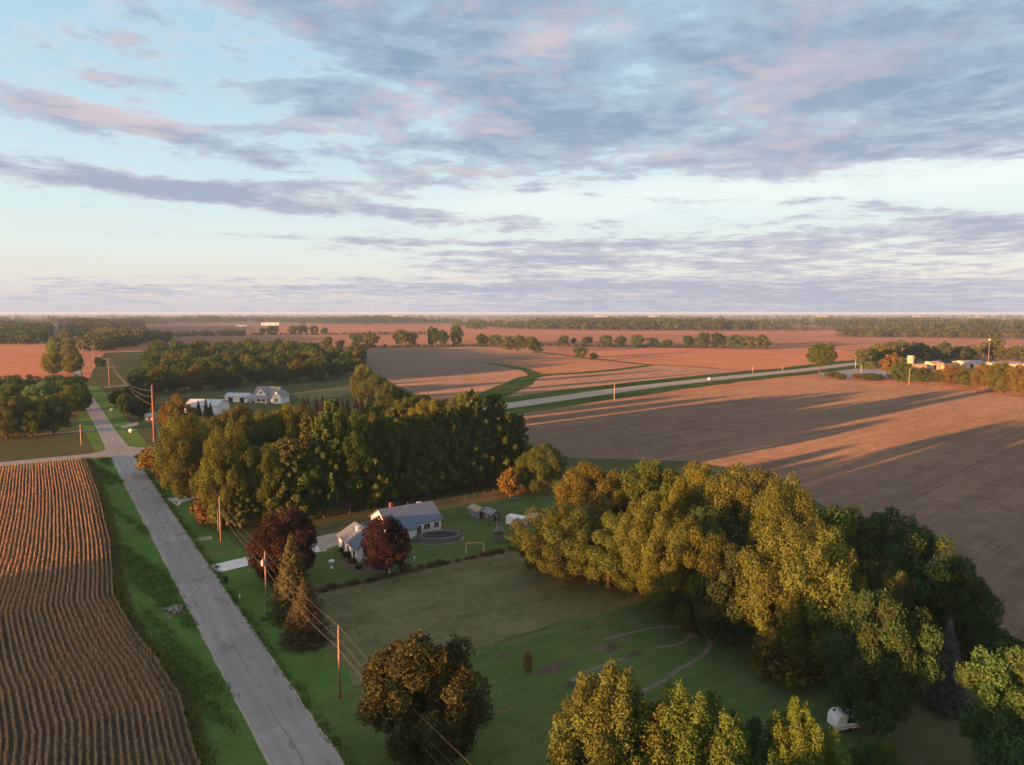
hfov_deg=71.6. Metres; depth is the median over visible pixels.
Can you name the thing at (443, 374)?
bean field
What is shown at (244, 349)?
wood tree
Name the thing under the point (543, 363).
ground
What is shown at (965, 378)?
farm tree
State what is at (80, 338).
roadside tree
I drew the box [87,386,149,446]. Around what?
verge
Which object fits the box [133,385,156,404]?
roadside tree
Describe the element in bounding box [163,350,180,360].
wood tree
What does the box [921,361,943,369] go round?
farm building
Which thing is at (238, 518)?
pine tree
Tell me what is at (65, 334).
roadside tree
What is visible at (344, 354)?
wood tree
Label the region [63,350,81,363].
roadside tree
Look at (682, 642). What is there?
track
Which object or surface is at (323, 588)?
shrub
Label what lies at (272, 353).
wood tree
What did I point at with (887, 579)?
grove tree
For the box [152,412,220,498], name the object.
roadside tree
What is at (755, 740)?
shade tree
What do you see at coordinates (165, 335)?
wood
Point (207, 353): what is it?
wood tree
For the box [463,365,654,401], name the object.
grass strip
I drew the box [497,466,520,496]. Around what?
shrub
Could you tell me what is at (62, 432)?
driveway
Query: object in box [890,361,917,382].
farm tree
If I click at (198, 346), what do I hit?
wood tree
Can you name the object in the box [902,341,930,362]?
farm tree
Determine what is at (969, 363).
shed
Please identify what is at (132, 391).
roadside tree
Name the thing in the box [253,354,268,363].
wood tree
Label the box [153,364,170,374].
wood tree
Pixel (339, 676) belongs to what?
utility pole
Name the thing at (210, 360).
wood tree
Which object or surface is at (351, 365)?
wood tree
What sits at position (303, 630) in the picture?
spruce tree
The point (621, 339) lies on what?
field tree
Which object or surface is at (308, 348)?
wood tree
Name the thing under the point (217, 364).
wood tree
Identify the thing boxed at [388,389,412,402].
shade tree
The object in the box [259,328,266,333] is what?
field tree
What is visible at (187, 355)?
wood tree
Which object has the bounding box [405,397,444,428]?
shade tree
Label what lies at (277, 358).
wood tree
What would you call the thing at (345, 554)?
shrub
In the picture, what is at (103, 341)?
tree line
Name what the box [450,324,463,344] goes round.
field tree
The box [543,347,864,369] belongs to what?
field
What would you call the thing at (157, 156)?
sky
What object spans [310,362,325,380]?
wood tree
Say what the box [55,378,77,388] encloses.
yard tree
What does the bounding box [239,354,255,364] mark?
wood tree
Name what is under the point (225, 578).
refuse bin
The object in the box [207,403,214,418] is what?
spruce tree
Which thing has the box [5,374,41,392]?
yard tree
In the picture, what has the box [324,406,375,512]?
shade tree
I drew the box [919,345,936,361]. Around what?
farm tree
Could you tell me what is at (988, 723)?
shade tree
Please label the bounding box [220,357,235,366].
wood tree
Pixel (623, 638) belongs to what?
dirt mound
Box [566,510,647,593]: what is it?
grove tree
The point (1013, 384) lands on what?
farm tree
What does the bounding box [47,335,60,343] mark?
roadside tree
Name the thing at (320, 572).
lawn
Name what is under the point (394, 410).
pine tree
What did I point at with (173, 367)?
wood tree
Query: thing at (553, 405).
verge
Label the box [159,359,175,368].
wood tree
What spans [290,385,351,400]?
side field
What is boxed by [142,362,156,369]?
wood tree
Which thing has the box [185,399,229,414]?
shed
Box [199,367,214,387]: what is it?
wood tree
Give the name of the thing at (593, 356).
field tree
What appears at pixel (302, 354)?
wood tree
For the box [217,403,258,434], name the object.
roadside tree
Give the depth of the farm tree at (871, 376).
523.29 m
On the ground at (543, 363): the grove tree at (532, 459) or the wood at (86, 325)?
the wood at (86, 325)
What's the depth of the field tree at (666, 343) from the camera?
1033.36 m
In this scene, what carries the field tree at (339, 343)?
on the ground at (543, 363)
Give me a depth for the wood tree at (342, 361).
569.04 m
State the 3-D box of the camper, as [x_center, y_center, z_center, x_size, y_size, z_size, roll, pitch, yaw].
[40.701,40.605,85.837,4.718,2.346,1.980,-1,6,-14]
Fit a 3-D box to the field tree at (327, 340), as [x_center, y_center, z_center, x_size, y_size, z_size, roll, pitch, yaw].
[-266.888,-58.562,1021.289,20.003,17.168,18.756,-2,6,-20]
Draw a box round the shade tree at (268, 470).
[249,448,289,518]
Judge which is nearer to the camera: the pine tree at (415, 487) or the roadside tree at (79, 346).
the pine tree at (415, 487)
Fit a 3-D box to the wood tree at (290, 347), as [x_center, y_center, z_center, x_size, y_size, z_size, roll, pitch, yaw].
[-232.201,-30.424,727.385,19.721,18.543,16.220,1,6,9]
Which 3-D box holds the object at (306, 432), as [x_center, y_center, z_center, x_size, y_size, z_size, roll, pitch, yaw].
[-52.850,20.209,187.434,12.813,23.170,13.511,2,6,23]
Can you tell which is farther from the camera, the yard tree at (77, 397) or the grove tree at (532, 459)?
the yard tree at (77, 397)
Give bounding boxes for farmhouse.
[244,386,289,403]
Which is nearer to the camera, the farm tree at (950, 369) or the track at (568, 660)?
the track at (568, 660)
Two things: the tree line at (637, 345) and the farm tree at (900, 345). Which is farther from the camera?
the tree line at (637, 345)
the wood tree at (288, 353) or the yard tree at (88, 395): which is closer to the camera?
the yard tree at (88, 395)
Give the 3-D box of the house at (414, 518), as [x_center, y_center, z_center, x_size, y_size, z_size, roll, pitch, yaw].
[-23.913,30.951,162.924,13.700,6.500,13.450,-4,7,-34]
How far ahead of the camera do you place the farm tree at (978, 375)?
460.08 m
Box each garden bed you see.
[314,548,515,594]
[338,556,389,573]
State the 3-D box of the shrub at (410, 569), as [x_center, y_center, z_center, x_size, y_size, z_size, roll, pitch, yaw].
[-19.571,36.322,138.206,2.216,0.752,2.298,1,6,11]
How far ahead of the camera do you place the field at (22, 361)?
747.42 m
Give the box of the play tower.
[493,525,514,542]
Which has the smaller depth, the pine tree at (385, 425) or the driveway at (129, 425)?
the pine tree at (385, 425)
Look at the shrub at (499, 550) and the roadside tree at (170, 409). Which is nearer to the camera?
the shrub at (499, 550)
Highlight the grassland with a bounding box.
[0,351,1023,764]
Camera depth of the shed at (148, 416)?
331.22 m
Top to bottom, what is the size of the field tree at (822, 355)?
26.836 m
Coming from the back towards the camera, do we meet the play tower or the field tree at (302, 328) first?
the field tree at (302, 328)
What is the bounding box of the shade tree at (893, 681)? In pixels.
[818,587,947,738]
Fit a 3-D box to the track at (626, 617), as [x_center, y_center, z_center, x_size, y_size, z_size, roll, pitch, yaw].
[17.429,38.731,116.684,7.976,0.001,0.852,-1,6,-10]
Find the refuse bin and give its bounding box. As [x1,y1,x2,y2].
[223,576,227,582]
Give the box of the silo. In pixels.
[907,355,913,363]
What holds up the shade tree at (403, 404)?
on the grassland
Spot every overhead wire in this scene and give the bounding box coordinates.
[154,421,439,764]
[156,419,463,757]
[194,475,449,761]
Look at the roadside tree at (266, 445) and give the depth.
187.03 m
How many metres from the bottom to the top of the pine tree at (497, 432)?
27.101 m
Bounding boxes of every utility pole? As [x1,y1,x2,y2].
[151,385,155,441]
[219,498,221,544]
[261,552,267,603]
[337,625,340,698]
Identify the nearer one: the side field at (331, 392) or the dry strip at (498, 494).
the dry strip at (498, 494)
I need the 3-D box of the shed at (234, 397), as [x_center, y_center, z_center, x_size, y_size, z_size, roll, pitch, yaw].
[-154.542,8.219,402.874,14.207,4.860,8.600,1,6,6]
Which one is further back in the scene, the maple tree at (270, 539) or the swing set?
the swing set
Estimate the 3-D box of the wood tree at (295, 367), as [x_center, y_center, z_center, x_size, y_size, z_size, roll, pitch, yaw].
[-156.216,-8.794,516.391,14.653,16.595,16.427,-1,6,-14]
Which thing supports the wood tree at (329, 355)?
on the grassland
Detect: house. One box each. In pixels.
[336,521,376,561]
[368,501,443,538]
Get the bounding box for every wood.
[0,314,460,324]
[0,320,54,343]
[1,313,1021,319]
[13,314,1015,316]
[57,318,146,332]
[84,326,175,343]
[449,316,1023,332]
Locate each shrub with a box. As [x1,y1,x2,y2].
[135,443,175,471]
[155,446,199,482]
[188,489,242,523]
[318,586,330,591]
[325,582,337,587]
[341,551,351,557]
[347,557,357,562]
[351,578,360,583]
[355,564,362,568]
[364,577,373,582]
[398,562,411,568]
[407,567,417,571]
[427,561,436,566]
[435,558,445,564]
[480,551,489,555]
[495,547,504,552]
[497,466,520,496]
[523,648,532,670]
[746,629,839,689]
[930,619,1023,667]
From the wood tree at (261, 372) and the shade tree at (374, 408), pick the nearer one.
the shade tree at (374, 408)
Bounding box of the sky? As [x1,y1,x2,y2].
[0,0,1023,313]
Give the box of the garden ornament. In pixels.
[328,559,334,568]
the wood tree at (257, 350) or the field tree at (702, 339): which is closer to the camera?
the wood tree at (257, 350)
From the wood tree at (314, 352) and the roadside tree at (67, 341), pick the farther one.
the roadside tree at (67, 341)
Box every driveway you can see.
[28,429,93,435]
[121,422,137,428]
[166,495,195,505]
[195,536,212,540]
[211,544,326,571]
[317,532,338,550]
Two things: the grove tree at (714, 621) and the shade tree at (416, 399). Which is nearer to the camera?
the grove tree at (714, 621)
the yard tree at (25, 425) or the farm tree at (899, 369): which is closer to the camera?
the yard tree at (25, 425)
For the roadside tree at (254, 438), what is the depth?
207.93 m
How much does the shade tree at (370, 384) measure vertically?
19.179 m
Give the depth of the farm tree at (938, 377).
496.62 m
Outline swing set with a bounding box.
[465,542,484,553]
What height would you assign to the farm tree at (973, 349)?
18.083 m
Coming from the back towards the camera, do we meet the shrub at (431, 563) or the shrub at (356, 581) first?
the shrub at (431, 563)
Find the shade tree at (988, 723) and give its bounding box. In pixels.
[953,645,1023,764]
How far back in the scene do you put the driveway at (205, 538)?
157.88 m
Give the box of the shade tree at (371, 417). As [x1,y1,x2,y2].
[364,409,397,473]
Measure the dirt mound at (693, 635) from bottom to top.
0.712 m
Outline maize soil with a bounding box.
[0,463,194,764]
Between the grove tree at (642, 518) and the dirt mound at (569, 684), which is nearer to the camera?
the dirt mound at (569, 684)
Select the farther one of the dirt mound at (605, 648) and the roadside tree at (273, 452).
the roadside tree at (273, 452)
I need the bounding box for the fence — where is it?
[319,483,520,531]
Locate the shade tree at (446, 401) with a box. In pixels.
[441,395,462,408]
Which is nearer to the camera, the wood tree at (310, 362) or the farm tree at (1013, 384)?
the farm tree at (1013, 384)
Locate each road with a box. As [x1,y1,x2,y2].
[0,365,341,764]
[482,357,903,410]
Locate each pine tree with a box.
[222,470,259,529]
[266,436,309,514]
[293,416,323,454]
[305,415,349,517]
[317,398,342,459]
[340,423,390,509]
[365,415,413,504]
[382,406,409,468]
[387,430,435,500]
[406,416,450,497]
[407,413,435,473]
[426,407,454,476]
[433,407,470,493]
[450,389,494,489]
[473,394,520,484]
[496,413,535,475]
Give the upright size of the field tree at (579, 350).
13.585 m
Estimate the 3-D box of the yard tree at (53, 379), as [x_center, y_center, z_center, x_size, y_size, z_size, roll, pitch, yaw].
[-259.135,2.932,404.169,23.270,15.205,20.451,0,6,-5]
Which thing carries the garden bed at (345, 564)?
on the lawn at (320, 572)
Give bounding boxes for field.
[0,345,47,380]
[269,326,1015,335]
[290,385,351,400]
[321,346,557,401]
[510,366,729,396]
[520,378,1023,640]
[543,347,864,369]
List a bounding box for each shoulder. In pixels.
[112,460,271,764]
[134,457,343,764]
[479,357,915,408]
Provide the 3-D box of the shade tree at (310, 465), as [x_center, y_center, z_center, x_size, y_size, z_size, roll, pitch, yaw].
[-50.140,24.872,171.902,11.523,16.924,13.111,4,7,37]
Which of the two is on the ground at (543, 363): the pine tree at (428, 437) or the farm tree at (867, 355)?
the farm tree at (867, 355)
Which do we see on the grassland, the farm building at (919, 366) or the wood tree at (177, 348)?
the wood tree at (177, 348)
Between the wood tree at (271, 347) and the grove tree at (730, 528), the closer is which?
the grove tree at (730, 528)
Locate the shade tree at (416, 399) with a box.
[409,394,433,409]
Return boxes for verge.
[74,409,105,451]
[86,458,267,764]
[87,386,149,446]
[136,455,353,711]
[465,355,922,413]
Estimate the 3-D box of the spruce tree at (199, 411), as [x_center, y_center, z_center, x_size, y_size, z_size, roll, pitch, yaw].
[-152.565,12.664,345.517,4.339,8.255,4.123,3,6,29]
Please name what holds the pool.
on the lawn at (320, 572)
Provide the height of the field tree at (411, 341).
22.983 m
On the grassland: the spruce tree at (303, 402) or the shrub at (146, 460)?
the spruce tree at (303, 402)
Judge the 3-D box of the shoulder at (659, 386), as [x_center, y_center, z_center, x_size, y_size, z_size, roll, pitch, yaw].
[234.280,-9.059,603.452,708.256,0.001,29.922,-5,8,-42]
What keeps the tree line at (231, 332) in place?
on the ground at (543, 363)
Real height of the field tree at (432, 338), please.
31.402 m
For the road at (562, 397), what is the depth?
483.28 m
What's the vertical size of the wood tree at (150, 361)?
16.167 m
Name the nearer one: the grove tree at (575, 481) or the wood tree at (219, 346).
the grove tree at (575, 481)
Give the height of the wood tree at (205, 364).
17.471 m
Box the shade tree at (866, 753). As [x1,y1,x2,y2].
[843,736,906,764]
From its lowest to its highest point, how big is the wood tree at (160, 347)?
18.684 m
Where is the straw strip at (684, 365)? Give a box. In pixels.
[653,364,716,368]
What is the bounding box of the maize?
[0,457,200,764]
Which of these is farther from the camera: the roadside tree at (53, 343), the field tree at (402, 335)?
the field tree at (402, 335)
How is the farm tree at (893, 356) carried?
on the ground at (543, 363)
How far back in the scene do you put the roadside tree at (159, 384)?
432.21 m
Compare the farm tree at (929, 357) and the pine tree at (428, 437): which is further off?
the farm tree at (929, 357)
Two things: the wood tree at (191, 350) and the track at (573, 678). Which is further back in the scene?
the wood tree at (191, 350)
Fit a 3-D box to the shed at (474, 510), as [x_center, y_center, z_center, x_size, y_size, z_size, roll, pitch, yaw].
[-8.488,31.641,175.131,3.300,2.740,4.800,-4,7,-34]
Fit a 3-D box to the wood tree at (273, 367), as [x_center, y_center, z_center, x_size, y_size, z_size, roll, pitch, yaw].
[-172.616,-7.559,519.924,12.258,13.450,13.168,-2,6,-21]
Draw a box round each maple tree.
[243,506,317,583]
[355,628,497,764]
[359,514,411,573]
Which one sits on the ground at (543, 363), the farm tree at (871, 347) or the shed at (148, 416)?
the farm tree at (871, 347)
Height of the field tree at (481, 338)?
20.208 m
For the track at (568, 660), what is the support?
on the lawn at (517, 734)
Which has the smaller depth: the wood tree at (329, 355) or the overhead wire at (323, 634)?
the overhead wire at (323, 634)
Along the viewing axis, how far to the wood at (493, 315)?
8620.70 m
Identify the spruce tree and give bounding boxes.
[196,401,202,415]
[202,397,208,416]
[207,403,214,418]
[258,532,323,628]
[276,577,334,653]
[300,396,305,416]
[302,397,310,414]
[313,396,318,415]
[319,395,324,412]
[338,398,344,414]
[343,399,350,421]
[353,399,358,417]
[358,397,363,416]
[919,619,973,720]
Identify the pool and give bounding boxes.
[411,526,463,544]
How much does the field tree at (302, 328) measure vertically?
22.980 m
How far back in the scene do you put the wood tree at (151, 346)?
779.55 m
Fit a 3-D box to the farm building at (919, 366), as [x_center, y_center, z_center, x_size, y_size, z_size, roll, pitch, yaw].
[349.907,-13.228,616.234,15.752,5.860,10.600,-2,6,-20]
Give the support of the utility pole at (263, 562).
on the verge at (248, 586)
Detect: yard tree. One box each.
[0,375,23,381]
[0,383,31,407]
[0,396,29,437]
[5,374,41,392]
[10,398,52,436]
[21,380,63,405]
[30,393,73,434]
[35,374,76,389]
[52,384,86,417]
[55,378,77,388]
[69,383,92,411]
[71,374,88,385]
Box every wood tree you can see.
[141,348,162,360]
[142,358,159,366]
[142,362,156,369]
[146,343,159,353]
[148,351,162,358]
[149,354,164,361]
[153,340,169,347]
[153,344,162,352]
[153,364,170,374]
[156,371,182,392]
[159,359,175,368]
[161,353,179,359]
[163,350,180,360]
[169,341,182,349]
[169,356,190,365]
[170,344,187,350]
[170,363,184,374]
[172,367,193,389]
[177,352,196,358]
[184,348,199,357]
[184,366,206,390]
[187,341,204,349]
[191,359,211,371]
[193,340,210,355]
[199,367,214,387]
[200,355,218,364]
[201,348,216,356]
[208,342,225,352]
[208,365,228,389]
[210,362,226,372]
[212,351,224,362]
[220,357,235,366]
[222,343,241,350]
[223,355,241,367]
[225,370,242,386]
[227,365,241,382]
[234,350,248,359]
[237,347,249,355]
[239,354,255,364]
[240,361,252,376]
[242,340,256,347]
[242,360,260,382]
[249,345,264,354]
[252,363,270,385]
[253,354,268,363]
[257,341,267,350]
[263,343,278,352]
[265,350,277,357]
[269,353,288,366]
[269,363,283,379]
[274,367,291,383]
[275,344,294,350]
[275,345,288,351]
[280,339,295,346]
[281,349,298,366]
[287,356,302,370]
[287,359,307,381]
[292,349,303,361]
[297,342,311,345]
[299,350,307,362]
[305,345,317,351]
[305,357,320,379]
[306,349,323,357]
[310,353,326,362]
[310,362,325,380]
[318,357,329,373]
[324,345,337,359]
[325,350,344,362]
[325,362,345,378]
[332,357,353,373]
[336,350,352,369]
[347,357,365,371]
[351,343,367,363]
[352,348,363,359]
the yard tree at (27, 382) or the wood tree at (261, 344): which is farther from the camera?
the wood tree at (261, 344)
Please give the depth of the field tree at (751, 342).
980.23 m
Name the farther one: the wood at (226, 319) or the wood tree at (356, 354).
the wood at (226, 319)
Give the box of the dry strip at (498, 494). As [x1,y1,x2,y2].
[286,479,552,540]
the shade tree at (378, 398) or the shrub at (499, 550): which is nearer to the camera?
the shrub at (499, 550)
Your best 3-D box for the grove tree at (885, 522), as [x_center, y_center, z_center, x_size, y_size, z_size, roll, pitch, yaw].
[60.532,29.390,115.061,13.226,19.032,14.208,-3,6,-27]
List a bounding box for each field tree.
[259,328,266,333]
[265,325,279,334]
[287,325,296,334]
[296,325,307,332]
[309,326,317,334]
[319,336,332,346]
[320,327,327,333]
[335,340,344,346]
[349,333,362,345]
[361,331,379,347]
[392,329,408,347]
[406,332,417,346]
[426,326,439,345]
[437,329,449,343]
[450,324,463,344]
[475,333,488,343]
[486,334,504,343]
[501,336,514,349]
[513,334,526,350]
[524,336,540,352]
[532,343,544,352]
[556,335,568,343]
[573,346,588,357]
[582,336,592,343]
[589,352,599,359]
[600,335,612,345]
[614,335,626,345]
[630,334,644,344]
[646,338,659,345]
[658,339,672,345]
[682,335,693,345]
[694,332,710,347]
[710,332,727,347]
[726,334,742,348]
[741,336,755,348]
[755,334,772,349]
[805,343,837,376]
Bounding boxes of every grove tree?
[509,500,607,581]
[514,442,567,492]
[553,461,639,533]
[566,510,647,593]
[610,458,689,541]
[610,489,683,595]
[635,516,733,634]
[667,460,731,531]
[678,505,741,583]
[691,542,774,647]
[698,461,801,565]
[735,517,871,678]
[739,471,831,622]
[801,544,880,628]
[802,503,883,582]
[844,505,938,570]
[845,552,915,642]
[871,529,980,635]
[911,559,1005,655]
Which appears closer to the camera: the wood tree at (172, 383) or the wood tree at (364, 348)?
the wood tree at (172, 383)
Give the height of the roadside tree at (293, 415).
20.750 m
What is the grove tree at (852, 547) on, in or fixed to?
on the grassland
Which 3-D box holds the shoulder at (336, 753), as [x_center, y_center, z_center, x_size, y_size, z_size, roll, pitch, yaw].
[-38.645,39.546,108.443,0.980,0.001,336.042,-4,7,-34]
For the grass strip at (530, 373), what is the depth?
617.70 m
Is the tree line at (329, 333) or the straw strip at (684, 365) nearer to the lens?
the straw strip at (684, 365)
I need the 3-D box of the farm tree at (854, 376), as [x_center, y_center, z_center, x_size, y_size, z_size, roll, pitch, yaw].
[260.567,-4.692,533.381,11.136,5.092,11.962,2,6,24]
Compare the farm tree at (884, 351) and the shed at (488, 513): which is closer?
the shed at (488, 513)
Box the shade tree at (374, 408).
[367,402,391,416]
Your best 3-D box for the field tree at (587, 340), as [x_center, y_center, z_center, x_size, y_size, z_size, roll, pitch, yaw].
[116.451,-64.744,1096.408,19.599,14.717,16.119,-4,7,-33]
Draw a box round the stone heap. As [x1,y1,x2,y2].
[162,603,182,618]
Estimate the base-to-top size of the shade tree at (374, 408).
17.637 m
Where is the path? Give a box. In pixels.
[465,540,546,561]
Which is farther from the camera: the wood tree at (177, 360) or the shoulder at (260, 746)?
the wood tree at (177, 360)
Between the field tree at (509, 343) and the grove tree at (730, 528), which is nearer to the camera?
the grove tree at (730, 528)
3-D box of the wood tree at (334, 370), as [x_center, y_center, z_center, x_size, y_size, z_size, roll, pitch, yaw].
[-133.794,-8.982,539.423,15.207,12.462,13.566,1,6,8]
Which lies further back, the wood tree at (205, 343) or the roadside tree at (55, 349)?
the wood tree at (205, 343)
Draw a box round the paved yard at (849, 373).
[818,368,888,378]
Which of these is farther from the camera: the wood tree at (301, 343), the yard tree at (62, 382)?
the wood tree at (301, 343)
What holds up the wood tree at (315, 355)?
on the grassland
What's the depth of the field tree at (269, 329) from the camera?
1626.87 m
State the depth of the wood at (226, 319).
3440.18 m
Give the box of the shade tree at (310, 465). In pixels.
[281,450,333,518]
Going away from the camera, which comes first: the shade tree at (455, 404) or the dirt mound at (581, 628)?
the dirt mound at (581, 628)
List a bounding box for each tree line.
[83,330,151,351]
[171,328,245,336]
[252,330,436,334]
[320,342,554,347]
[556,342,773,348]
[835,324,1023,333]
[835,327,1023,338]
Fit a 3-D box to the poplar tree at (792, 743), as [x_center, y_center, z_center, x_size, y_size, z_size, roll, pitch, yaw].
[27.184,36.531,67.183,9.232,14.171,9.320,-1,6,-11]
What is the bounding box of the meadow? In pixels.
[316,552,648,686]
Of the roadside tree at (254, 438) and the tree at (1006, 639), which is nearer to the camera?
the tree at (1006, 639)
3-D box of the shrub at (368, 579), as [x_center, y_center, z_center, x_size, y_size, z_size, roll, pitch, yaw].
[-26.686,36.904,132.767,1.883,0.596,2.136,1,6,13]
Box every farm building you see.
[909,364,926,369]
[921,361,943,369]
[940,363,957,369]
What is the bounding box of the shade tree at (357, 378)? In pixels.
[349,367,366,402]
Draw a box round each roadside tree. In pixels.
[39,352,63,374]
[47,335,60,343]
[47,341,62,349]
[47,345,61,351]
[56,331,70,338]
[58,344,79,355]
[61,338,74,344]
[61,354,84,374]
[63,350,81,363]
[76,336,87,344]
[77,340,93,351]
[94,357,105,367]
[107,390,127,405]
[116,393,134,415]
[124,383,145,395]
[125,368,147,385]
[126,394,150,419]
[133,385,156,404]
[144,369,168,394]
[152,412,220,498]
[157,392,197,437]
[188,415,233,465]
[194,420,263,525]
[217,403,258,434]
[230,453,261,519]
[231,428,264,461]
[238,408,298,447]
[259,442,298,454]
[259,446,304,497]
[267,403,317,444]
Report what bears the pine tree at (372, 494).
on the grassland
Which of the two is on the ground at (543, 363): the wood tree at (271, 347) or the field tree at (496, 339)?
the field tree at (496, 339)
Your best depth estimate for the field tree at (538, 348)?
888.32 m
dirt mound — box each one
[492,652,511,658]
[533,663,560,673]
[561,681,577,688]
[575,625,589,630]
[592,644,621,653]
[597,618,610,622]
[617,636,629,640]
[623,650,643,659]
[682,632,701,638]
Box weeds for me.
[84,458,224,764]
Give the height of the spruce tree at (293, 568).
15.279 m
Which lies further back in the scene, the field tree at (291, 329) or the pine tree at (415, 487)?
the field tree at (291, 329)
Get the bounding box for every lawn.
[241,496,597,594]
[310,600,891,764]
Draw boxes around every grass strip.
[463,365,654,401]
[485,363,542,376]
[540,352,652,364]
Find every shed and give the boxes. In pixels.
[144,413,156,420]
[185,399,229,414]
[224,393,253,401]
[467,503,484,518]
[482,506,500,521]
[952,360,983,367]
[983,362,1023,367]
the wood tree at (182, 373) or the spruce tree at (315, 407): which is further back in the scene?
the wood tree at (182, 373)
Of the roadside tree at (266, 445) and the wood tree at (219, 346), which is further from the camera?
the wood tree at (219, 346)
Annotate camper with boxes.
[827,706,863,732]
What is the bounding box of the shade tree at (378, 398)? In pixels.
[363,395,386,415]
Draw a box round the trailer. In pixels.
[506,514,528,526]
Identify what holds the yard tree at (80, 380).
on the verge at (93, 436)
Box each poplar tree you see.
[545,658,681,764]
[628,678,764,764]
[749,695,852,764]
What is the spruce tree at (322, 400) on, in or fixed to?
on the grassland
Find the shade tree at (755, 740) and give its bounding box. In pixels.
[710,708,772,764]
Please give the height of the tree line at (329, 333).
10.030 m
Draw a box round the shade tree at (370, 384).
[355,373,389,405]
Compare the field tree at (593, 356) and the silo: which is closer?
the silo
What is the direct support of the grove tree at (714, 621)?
on the lawn at (517, 734)
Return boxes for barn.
[261,322,279,324]
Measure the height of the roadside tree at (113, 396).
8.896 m
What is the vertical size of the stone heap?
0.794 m
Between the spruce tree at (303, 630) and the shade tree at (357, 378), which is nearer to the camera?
the spruce tree at (303, 630)
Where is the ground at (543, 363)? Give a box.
[0,314,1023,470]
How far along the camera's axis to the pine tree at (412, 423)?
203.81 m
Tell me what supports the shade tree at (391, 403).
on the grassland
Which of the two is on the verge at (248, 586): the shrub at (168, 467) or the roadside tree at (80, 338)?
the shrub at (168, 467)
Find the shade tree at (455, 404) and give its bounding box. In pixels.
[447,390,479,459]
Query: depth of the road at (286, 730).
111.08 m
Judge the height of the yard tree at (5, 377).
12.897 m
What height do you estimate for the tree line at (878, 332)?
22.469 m
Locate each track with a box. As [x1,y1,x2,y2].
[489,700,518,715]
[531,658,571,675]
[570,657,624,681]
[594,616,640,620]
[604,626,689,647]
[641,607,712,691]
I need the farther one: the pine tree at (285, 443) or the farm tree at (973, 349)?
the farm tree at (973, 349)
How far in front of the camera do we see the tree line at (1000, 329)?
1745.20 m
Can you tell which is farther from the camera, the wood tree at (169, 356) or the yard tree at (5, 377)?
the wood tree at (169, 356)
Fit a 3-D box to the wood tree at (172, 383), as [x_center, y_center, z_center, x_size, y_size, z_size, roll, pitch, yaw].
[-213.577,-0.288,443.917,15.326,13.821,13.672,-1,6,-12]
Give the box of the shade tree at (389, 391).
[375,381,400,402]
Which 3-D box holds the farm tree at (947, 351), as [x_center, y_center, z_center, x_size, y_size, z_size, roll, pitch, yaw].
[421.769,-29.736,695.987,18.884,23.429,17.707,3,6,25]
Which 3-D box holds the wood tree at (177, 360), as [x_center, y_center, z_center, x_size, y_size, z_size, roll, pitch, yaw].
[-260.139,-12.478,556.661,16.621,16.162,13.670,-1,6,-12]
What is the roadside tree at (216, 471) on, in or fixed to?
on the grassland
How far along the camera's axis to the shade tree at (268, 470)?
164.52 m
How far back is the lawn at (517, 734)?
95.62 m
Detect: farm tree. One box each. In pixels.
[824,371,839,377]
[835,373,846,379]
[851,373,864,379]
[853,348,881,368]
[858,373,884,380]
[868,343,891,366]
[873,343,901,362]
[878,352,903,378]
[887,340,910,362]
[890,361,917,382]
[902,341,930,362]
[913,367,935,382]
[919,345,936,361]
[930,370,951,383]
[931,340,952,362]
[940,364,963,384]
[949,346,971,360]
[954,368,975,386]
[959,345,985,359]
[969,364,989,389]
[979,337,1005,359]
[984,362,1017,392]
[992,347,1023,361]
[1005,364,1023,395]
[1017,372,1023,391]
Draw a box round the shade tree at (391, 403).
[377,398,410,413]
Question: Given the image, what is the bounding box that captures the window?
[424,523,429,529]
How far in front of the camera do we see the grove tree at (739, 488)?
129.50 m
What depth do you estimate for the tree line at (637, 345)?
1021.78 m
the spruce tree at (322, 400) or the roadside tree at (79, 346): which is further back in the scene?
the roadside tree at (79, 346)
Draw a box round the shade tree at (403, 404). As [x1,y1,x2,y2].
[393,396,415,427]
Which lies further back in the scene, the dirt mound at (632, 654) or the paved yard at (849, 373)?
the paved yard at (849, 373)
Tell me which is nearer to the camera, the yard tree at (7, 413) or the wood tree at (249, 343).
the yard tree at (7, 413)
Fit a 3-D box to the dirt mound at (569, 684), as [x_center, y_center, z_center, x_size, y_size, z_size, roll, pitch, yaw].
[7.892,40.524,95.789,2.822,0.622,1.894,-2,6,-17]
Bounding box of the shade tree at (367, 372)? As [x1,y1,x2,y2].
[354,364,370,388]
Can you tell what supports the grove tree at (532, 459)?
on the dry strip at (498, 494)

